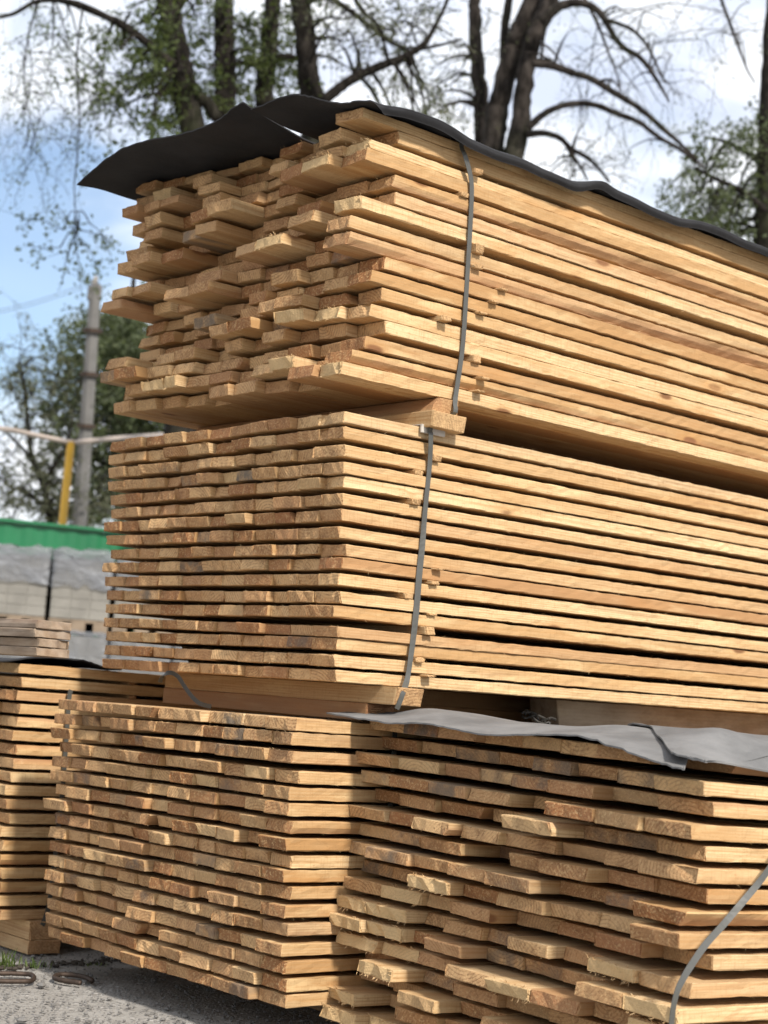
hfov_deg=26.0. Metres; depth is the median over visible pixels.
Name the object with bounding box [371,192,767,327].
pine board
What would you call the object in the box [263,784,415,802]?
pine board
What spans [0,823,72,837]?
pine board
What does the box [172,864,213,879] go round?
pine board
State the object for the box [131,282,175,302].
pine board
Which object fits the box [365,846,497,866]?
pine board
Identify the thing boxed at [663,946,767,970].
pine board
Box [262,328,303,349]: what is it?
pine board
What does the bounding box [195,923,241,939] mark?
pine board
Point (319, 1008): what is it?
bearer
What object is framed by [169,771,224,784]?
pine board
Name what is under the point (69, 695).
strapping band
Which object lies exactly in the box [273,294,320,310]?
pine board
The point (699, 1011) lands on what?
pine board
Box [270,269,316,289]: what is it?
pine board
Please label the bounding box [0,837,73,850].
pine board
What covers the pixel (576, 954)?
pine board
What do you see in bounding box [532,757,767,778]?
pine board
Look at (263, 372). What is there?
pine board
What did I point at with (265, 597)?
pine board
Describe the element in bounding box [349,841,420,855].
pine board
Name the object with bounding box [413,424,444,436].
edge guard
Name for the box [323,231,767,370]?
pine board
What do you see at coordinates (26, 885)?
pine board
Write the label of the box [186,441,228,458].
pine board
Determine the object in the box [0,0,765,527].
sky
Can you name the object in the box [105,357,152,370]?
pine board
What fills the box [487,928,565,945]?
pine board
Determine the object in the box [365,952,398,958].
pine board
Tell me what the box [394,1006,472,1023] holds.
pine board
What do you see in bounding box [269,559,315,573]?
pine board
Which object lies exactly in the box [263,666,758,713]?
pine board
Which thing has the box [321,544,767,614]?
pine board
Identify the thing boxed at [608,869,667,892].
pine board
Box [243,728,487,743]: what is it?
pine board
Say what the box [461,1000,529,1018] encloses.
pine board
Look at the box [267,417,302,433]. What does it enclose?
pine board
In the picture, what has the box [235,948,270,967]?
pine board
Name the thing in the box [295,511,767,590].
pine board
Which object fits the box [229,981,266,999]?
pine board
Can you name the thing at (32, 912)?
pine board
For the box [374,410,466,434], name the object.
bearer
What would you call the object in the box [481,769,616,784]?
pine board
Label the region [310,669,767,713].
pine board
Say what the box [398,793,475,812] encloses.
pine board
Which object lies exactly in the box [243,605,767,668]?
pine board
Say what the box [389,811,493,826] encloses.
pine board
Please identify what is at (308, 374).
pine board
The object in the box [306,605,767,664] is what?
pine board
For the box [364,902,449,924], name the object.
pine board
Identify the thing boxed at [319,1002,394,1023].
pine board
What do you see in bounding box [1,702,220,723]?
pine board
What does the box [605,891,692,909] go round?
pine board
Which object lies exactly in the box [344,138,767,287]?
pine board
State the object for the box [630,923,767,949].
pine board
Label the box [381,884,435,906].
pine board
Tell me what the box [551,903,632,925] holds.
pine board
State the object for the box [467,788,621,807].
pine board
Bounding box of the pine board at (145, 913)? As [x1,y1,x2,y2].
[125,905,176,922]
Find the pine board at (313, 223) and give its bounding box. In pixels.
[287,210,340,238]
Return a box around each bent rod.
[0,971,35,983]
[52,972,94,984]
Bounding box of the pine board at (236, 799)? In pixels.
[219,793,262,806]
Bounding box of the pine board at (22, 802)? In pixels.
[0,796,73,810]
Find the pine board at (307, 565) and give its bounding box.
[293,558,767,627]
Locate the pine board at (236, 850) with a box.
[214,843,258,858]
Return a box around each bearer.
[0,919,55,939]
[0,931,60,954]
[163,687,393,720]
[165,673,423,706]
[197,397,457,430]
[307,1005,322,1010]
[361,702,531,722]
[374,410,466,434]
[421,690,530,711]
[530,698,767,734]
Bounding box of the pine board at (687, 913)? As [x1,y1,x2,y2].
[632,900,767,925]
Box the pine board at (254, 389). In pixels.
[234,380,459,435]
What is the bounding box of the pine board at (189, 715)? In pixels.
[173,709,577,736]
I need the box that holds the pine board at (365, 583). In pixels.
[318,572,767,638]
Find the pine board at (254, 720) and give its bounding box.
[244,714,368,727]
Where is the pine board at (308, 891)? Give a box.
[263,882,367,899]
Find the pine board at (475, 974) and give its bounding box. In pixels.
[445,963,544,987]
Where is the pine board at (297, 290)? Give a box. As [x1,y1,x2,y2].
[277,287,304,297]
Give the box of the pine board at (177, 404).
[163,395,249,422]
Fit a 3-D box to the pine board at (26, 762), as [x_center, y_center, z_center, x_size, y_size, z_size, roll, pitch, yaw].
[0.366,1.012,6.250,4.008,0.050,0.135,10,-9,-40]
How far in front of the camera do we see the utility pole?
26.16 m
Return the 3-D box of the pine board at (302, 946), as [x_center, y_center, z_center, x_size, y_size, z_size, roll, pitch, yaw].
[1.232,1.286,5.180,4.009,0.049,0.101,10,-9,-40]
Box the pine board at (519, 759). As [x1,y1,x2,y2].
[499,752,767,777]
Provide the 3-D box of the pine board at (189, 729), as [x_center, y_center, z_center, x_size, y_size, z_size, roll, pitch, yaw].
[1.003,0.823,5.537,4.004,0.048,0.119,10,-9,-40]
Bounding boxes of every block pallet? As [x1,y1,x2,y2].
[0,544,59,620]
[0,655,29,673]
[48,547,116,637]
[63,630,109,670]
[108,641,172,674]
[112,560,172,633]
[172,646,188,662]
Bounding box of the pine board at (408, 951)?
[381,942,430,963]
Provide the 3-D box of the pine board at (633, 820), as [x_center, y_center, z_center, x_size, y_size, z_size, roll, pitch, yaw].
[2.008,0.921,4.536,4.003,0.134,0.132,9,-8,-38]
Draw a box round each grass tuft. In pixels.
[0,949,21,968]
[21,957,52,968]
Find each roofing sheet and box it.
[0,657,121,669]
[77,102,315,200]
[251,94,767,256]
[326,708,687,770]
[628,722,767,771]
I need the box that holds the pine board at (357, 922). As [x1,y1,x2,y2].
[329,910,393,932]
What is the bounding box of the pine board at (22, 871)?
[0,864,64,878]
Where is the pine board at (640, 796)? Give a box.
[612,787,767,806]
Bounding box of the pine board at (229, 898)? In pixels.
[207,890,257,906]
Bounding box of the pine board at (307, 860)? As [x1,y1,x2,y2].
[270,852,375,869]
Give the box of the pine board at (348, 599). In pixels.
[315,591,767,652]
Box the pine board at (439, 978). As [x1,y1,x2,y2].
[423,970,461,990]
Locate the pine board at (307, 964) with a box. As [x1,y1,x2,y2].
[260,953,365,973]
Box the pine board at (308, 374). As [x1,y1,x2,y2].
[287,363,767,486]
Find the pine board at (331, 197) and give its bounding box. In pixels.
[316,191,338,203]
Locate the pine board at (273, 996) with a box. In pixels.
[258,987,341,1007]
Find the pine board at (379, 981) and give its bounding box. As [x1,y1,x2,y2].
[359,972,393,987]
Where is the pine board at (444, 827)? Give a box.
[411,817,501,835]
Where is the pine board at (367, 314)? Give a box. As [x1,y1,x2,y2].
[347,304,767,420]
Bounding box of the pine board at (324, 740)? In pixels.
[273,731,558,751]
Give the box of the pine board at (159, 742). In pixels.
[142,736,407,751]
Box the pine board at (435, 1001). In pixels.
[397,989,468,1013]
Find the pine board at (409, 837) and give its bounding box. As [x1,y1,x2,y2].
[390,829,461,846]
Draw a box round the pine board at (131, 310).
[101,299,175,323]
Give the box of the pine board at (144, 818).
[128,811,182,824]
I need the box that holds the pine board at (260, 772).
[243,765,447,779]
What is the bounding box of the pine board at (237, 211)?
[206,198,270,228]
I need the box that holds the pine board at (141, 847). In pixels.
[119,840,157,854]
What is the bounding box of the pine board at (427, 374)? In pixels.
[324,349,767,461]
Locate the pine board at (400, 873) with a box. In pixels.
[392,867,447,881]
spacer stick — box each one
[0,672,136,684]
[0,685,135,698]
[135,695,162,698]
[137,684,164,687]
[182,646,424,662]
[188,661,435,677]
[189,620,434,634]
[357,593,412,598]
[386,498,420,505]
[397,580,439,584]
[399,470,422,475]
[409,612,436,615]
[411,455,441,462]
[424,568,444,570]
[425,314,450,322]
[454,192,468,198]
[455,354,480,363]
[457,243,484,254]
[462,168,482,175]
[465,264,483,269]
[469,389,484,393]
[470,376,490,380]
[471,311,486,315]
[483,299,499,304]
[494,287,507,291]
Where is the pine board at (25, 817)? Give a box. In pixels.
[0,810,77,824]
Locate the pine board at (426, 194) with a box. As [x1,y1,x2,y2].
[368,175,767,315]
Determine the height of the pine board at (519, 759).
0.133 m
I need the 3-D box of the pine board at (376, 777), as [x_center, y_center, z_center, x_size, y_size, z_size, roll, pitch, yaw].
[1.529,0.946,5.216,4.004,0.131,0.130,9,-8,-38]
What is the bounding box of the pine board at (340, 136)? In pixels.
[319,127,372,149]
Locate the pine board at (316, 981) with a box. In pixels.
[262,970,382,991]
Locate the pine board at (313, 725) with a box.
[265,717,581,741]
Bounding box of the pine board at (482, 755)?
[456,746,688,768]
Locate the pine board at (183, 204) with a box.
[159,194,202,215]
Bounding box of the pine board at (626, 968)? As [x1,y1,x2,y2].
[586,954,702,984]
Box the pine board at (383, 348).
[340,336,767,450]
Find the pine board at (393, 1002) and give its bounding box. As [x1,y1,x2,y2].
[389,993,408,1007]
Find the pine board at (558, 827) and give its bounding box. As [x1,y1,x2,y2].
[501,814,614,837]
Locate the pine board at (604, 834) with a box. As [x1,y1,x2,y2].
[584,824,646,845]
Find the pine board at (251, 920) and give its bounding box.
[234,913,279,930]
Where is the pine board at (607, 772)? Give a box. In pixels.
[578,763,767,781]
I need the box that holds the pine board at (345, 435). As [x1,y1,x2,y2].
[319,426,767,526]
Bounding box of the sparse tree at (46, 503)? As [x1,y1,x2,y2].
[0,288,126,528]
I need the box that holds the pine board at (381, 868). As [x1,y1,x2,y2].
[361,859,414,877]
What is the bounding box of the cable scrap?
[521,709,555,723]
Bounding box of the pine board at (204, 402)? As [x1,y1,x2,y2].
[185,394,274,420]
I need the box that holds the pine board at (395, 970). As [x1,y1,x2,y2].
[356,959,438,986]
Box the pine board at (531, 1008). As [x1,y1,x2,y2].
[505,995,548,1019]
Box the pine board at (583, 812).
[544,801,696,821]
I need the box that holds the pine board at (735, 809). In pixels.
[658,794,767,819]
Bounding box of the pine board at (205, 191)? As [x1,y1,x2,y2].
[198,181,241,197]
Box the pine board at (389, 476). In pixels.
[323,462,767,549]
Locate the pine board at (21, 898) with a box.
[0,892,62,905]
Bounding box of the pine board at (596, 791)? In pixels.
[546,779,671,800]
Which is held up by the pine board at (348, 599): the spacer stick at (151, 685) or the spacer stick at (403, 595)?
the spacer stick at (403, 595)
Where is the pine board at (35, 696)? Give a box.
[0,689,336,718]
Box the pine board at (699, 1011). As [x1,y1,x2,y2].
[622,993,767,1023]
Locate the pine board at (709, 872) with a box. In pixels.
[638,858,767,884]
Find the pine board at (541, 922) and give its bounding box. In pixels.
[517,911,571,932]
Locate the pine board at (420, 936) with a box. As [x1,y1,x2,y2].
[414,930,463,943]
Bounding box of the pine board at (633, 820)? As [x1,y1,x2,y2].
[594,809,767,830]
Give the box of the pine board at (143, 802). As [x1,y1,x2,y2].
[125,795,184,808]
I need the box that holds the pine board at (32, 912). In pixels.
[0,905,59,919]
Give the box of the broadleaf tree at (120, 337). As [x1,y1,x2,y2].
[3,264,163,534]
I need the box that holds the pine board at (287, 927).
[262,917,351,936]
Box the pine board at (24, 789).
[0,782,64,796]
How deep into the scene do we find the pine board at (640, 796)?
3.41 m
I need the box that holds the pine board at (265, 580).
[243,574,325,591]
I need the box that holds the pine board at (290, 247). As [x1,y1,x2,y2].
[254,232,314,262]
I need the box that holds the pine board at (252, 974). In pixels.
[232,965,272,984]
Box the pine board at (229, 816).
[219,809,269,824]
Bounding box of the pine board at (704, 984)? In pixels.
[639,969,767,998]
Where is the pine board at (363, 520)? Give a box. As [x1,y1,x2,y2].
[319,509,767,589]
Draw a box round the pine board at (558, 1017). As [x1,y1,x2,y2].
[548,1008,615,1023]
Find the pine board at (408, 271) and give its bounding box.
[359,257,767,384]
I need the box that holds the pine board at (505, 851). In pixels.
[499,846,549,858]
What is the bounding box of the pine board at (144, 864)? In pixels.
[123,856,176,871]
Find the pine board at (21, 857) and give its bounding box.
[0,851,69,864]
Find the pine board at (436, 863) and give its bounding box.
[414,855,509,872]
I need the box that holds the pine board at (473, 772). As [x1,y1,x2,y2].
[445,763,590,780]
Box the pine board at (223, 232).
[195,220,253,246]
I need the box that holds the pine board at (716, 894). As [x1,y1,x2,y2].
[657,878,767,904]
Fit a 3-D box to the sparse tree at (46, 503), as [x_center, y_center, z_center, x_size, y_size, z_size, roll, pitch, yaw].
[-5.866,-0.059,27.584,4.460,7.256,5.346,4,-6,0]
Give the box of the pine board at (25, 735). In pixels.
[0,729,135,745]
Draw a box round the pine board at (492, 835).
[461,825,534,844]
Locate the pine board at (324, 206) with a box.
[297,200,338,216]
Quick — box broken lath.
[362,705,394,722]
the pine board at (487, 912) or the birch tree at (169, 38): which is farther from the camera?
the birch tree at (169, 38)
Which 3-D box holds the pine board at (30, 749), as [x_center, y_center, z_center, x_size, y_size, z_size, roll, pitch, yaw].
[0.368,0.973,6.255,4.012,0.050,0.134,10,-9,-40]
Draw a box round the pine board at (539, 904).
[496,892,603,915]
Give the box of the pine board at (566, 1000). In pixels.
[530,987,596,1016]
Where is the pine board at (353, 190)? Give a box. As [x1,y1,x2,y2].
[337,181,378,199]
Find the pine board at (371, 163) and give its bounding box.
[341,148,767,301]
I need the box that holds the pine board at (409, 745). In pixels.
[381,736,569,754]
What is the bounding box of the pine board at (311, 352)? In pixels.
[288,344,324,360]
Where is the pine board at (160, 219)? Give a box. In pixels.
[144,211,189,232]
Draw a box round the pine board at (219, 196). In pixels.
[202,192,239,207]
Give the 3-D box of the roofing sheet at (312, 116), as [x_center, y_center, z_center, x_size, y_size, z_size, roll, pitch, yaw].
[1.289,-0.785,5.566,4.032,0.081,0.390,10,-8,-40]
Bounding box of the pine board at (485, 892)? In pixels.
[463,884,518,903]
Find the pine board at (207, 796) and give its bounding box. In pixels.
[190,789,253,804]
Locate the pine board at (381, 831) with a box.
[358,823,422,839]
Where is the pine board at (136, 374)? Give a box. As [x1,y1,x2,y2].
[114,366,152,383]
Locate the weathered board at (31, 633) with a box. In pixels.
[0,627,70,639]
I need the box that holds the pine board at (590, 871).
[538,859,630,882]
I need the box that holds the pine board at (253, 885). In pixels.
[236,878,277,894]
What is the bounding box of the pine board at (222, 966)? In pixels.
[211,959,247,977]
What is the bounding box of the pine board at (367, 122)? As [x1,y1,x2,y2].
[335,107,767,264]
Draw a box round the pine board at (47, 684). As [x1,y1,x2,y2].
[0,675,163,696]
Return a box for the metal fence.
[0,518,136,634]
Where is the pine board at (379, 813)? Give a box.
[349,805,455,821]
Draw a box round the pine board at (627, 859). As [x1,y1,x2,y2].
[604,850,700,870]
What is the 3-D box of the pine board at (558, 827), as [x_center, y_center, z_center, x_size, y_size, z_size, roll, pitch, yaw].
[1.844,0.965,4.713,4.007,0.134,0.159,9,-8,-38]
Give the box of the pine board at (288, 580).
[274,574,767,641]
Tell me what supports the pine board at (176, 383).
on the pine board at (177, 404)
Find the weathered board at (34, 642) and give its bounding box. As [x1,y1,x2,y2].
[0,637,68,649]
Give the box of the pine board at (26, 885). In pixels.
[0,878,56,891]
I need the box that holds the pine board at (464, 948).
[424,937,506,958]
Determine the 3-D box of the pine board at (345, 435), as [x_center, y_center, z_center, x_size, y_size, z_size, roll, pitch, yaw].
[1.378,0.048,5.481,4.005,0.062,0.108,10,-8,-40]
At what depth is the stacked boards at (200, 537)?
4.57 m
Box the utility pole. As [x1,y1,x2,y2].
[0,276,101,530]
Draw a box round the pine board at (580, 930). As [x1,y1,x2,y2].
[557,921,616,942]
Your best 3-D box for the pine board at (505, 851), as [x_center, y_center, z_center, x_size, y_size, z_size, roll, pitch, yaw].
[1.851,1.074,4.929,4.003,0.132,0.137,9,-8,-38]
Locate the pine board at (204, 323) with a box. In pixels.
[194,313,237,332]
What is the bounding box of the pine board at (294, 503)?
[273,496,322,511]
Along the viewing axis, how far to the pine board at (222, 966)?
4.05 m
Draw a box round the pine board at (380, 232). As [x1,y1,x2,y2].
[326,215,767,358]
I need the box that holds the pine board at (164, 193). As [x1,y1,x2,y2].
[153,186,194,200]
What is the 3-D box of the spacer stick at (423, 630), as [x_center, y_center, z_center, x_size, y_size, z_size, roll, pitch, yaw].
[-0.234,0.326,4.697,0.032,0.026,1.092,10,-8,-40]
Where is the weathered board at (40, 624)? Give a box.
[0,618,71,631]
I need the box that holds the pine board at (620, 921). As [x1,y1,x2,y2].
[599,912,665,933]
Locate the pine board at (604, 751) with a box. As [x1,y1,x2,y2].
[595,744,660,764]
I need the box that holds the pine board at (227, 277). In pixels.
[195,269,246,287]
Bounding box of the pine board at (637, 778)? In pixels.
[617,769,767,787]
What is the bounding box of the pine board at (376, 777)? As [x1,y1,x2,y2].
[361,770,486,786]
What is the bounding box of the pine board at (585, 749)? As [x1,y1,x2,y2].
[560,740,615,759]
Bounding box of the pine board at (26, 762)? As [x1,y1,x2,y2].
[0,756,91,770]
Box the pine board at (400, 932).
[366,918,443,943]
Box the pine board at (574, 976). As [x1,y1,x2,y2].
[563,968,620,984]
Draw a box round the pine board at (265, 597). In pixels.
[242,591,292,605]
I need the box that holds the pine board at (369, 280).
[347,270,767,395]
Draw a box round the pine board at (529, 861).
[509,852,593,870]
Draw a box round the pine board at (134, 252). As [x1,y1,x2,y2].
[126,246,168,261]
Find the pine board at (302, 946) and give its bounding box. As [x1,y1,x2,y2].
[255,935,366,956]
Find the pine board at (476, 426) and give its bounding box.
[298,383,767,494]
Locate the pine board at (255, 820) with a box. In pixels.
[240,814,364,828]
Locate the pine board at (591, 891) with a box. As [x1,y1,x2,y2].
[559,880,650,902]
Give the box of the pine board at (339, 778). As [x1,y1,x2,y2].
[275,768,452,787]
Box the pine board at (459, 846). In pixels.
[419,836,505,857]
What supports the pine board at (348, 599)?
on the pine board at (435, 622)
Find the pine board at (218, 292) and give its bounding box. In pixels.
[188,280,248,305]
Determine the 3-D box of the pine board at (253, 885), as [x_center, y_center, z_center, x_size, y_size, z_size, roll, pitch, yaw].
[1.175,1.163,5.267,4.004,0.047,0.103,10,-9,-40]
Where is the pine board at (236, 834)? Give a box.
[215,827,270,841]
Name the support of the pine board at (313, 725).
on the pine board at (324, 740)
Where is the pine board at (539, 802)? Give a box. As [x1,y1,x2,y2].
[534,796,658,809]
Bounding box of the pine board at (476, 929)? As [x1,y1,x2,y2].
[443,919,530,940]
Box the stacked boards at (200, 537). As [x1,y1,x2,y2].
[0,133,767,1023]
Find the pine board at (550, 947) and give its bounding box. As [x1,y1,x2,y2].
[507,936,594,958]
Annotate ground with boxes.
[0,941,339,1023]
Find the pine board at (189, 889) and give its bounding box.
[170,881,217,897]
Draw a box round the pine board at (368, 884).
[343,876,407,895]
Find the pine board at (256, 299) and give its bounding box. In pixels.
[249,290,276,306]
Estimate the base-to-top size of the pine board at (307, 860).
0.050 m
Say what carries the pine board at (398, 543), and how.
on the pine board at (457, 566)
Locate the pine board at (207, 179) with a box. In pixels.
[193,173,236,189]
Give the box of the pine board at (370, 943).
[336,928,398,954]
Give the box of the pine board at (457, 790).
[427,781,553,798]
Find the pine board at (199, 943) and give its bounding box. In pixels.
[187,935,224,952]
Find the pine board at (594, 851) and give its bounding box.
[563,842,656,861]
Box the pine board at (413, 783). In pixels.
[388,775,513,791]
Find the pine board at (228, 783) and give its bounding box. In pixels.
[219,777,278,791]
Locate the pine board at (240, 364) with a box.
[220,357,252,371]
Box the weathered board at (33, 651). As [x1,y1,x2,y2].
[0,646,69,658]
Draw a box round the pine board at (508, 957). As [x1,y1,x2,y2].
[486,947,538,970]
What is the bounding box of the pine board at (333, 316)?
[314,305,364,325]
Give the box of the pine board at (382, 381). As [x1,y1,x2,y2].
[318,361,767,478]
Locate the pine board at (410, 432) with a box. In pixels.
[320,411,767,511]
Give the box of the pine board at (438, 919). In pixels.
[425,912,473,927]
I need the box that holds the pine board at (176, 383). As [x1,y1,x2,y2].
[162,375,208,395]
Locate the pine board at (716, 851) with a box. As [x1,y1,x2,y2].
[657,838,767,862]
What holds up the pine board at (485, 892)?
on the pine board at (541, 922)
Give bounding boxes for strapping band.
[40,689,72,925]
[158,670,211,708]
[395,427,432,709]
[451,140,473,414]
[669,865,767,1023]
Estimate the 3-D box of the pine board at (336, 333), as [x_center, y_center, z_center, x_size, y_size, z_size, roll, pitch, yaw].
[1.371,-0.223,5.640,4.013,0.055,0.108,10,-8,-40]
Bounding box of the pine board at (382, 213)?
[334,193,767,345]
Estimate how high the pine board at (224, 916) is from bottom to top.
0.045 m
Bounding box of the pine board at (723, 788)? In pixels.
[653,775,767,800]
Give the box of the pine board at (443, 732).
[437,727,590,742]
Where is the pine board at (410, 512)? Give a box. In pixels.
[321,493,767,576]
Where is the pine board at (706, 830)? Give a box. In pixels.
[644,817,767,843]
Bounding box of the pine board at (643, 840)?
[618,831,764,850]
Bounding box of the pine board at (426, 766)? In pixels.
[398,757,531,774]
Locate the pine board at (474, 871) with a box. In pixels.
[447,862,539,882]
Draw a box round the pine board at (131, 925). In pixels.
[112,917,148,933]
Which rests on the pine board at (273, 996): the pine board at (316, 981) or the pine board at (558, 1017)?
the pine board at (316, 981)
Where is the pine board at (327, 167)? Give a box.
[301,150,375,186]
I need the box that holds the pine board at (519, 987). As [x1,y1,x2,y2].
[484,976,575,1002]
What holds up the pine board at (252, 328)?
on the stacked boards at (200, 537)
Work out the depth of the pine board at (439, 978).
3.75 m
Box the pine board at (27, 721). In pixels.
[0,715,169,733]
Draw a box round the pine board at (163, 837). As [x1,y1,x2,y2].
[148,830,191,844]
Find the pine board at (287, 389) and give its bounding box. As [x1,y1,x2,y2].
[265,380,767,499]
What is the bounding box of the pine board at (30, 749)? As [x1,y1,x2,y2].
[0,742,98,757]
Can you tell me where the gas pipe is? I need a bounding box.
[0,426,163,524]
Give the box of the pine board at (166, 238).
[143,227,188,249]
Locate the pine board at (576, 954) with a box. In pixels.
[564,946,631,965]
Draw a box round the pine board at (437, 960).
[417,951,494,970]
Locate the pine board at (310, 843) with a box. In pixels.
[258,834,397,850]
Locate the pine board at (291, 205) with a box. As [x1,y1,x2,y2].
[275,193,315,215]
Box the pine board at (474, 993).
[453,982,505,1007]
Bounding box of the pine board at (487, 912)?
[450,901,520,923]
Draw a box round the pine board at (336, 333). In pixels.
[319,323,357,342]
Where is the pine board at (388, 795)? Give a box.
[375,788,443,803]
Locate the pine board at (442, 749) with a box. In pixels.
[422,741,639,762]
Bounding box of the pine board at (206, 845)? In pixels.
[195,838,252,853]
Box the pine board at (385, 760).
[356,751,524,768]
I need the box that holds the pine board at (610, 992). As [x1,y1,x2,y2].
[574,980,664,1007]
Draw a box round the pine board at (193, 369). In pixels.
[172,362,205,376]
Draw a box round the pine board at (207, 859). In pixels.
[193,852,229,867]
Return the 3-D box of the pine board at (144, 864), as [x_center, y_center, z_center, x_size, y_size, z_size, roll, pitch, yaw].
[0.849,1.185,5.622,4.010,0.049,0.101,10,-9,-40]
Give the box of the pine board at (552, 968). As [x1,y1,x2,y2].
[525,957,586,980]
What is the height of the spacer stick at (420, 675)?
0.010 m
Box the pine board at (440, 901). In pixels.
[427,894,481,910]
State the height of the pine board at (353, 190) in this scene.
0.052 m
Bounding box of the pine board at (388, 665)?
[308,653,767,702]
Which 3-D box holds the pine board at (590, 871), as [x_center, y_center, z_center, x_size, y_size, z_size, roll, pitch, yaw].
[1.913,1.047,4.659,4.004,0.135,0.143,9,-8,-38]
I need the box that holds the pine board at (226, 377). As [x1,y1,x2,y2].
[209,371,240,385]
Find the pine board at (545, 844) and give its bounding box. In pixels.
[506,832,610,854]
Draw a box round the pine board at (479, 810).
[441,800,544,818]
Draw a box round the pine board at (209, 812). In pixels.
[194,806,250,819]
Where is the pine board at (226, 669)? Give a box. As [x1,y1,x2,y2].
[212,664,245,676]
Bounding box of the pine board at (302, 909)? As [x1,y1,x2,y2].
[260,899,361,920]
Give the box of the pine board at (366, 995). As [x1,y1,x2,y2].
[328,985,397,1007]
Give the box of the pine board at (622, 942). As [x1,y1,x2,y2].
[594,931,662,957]
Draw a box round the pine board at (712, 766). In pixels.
[685,759,767,776]
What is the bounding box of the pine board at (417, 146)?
[373,131,767,280]
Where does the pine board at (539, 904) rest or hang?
on the pine board at (541, 922)
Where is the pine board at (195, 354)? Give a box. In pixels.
[174,347,218,364]
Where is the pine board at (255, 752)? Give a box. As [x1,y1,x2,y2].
[238,745,455,759]
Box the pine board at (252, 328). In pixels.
[226,317,272,339]
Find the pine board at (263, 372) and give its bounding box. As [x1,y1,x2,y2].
[251,364,287,381]
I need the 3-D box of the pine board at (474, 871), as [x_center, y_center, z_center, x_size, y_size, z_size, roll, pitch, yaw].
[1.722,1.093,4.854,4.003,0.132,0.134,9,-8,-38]
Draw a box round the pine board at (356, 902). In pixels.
[337,894,400,913]
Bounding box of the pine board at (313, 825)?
[265,817,397,833]
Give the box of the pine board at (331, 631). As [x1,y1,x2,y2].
[313,625,767,678]
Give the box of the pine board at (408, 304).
[358,288,767,410]
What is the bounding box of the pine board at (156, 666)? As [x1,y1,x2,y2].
[138,661,523,697]
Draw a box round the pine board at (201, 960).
[179,951,226,969]
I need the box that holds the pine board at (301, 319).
[273,308,328,330]
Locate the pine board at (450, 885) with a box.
[407,873,483,895]
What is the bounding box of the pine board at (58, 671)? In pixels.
[0,662,165,684]
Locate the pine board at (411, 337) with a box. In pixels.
[357,321,767,437]
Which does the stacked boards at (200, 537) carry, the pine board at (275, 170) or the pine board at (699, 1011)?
the pine board at (275, 170)
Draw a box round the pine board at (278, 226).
[262,216,290,234]
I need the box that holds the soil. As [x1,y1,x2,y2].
[0,956,121,970]
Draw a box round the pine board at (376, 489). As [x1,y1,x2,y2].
[325,475,767,563]
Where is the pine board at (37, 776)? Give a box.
[0,769,87,784]
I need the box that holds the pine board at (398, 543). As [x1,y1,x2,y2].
[319,526,767,602]
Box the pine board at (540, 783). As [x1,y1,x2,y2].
[510,774,641,790]
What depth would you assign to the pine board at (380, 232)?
4.63 m
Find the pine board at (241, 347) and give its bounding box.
[224,338,263,358]
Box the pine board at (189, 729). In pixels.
[175,723,277,735]
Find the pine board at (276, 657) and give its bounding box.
[264,651,762,702]
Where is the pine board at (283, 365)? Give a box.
[268,353,317,374]
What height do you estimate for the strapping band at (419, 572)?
0.742 m
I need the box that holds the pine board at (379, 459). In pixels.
[312,444,767,538]
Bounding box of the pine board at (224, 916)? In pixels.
[211,908,259,925]
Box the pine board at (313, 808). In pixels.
[264,800,416,816]
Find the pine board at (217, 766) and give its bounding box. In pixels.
[197,759,408,772]
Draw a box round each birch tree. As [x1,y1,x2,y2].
[0,0,264,646]
[162,0,292,430]
[187,0,338,129]
[273,0,482,142]
[379,0,514,143]
[464,0,767,195]
[652,0,767,247]
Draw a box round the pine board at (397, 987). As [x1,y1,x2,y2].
[393,982,443,991]
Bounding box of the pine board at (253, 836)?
[247,830,363,843]
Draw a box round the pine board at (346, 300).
[319,293,358,309]
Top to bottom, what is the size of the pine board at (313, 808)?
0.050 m
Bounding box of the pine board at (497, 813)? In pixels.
[493,808,564,821]
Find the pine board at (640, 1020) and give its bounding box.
[628,1016,767,1023]
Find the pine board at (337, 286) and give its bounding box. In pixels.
[322,275,363,296]
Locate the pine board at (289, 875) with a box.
[261,866,384,882]
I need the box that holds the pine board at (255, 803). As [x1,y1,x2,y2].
[245,796,395,810]
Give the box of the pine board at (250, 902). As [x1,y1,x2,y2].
[239,895,336,910]
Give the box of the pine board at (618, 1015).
[594,1002,644,1023]
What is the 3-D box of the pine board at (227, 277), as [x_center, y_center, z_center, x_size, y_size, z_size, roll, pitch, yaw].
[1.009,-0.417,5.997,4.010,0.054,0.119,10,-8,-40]
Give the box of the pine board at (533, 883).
[484,871,577,893]
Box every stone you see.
[16,1016,28,1022]
[36,982,45,987]
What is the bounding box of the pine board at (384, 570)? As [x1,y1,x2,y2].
[318,557,767,626]
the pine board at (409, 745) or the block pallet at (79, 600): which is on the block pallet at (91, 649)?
the block pallet at (79, 600)
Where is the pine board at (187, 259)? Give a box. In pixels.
[161,247,217,272]
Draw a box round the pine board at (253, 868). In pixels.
[234,861,276,876]
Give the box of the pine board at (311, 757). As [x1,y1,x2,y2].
[267,747,478,767]
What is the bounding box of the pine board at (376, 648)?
[312,637,767,688]
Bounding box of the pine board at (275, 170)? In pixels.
[268,160,298,177]

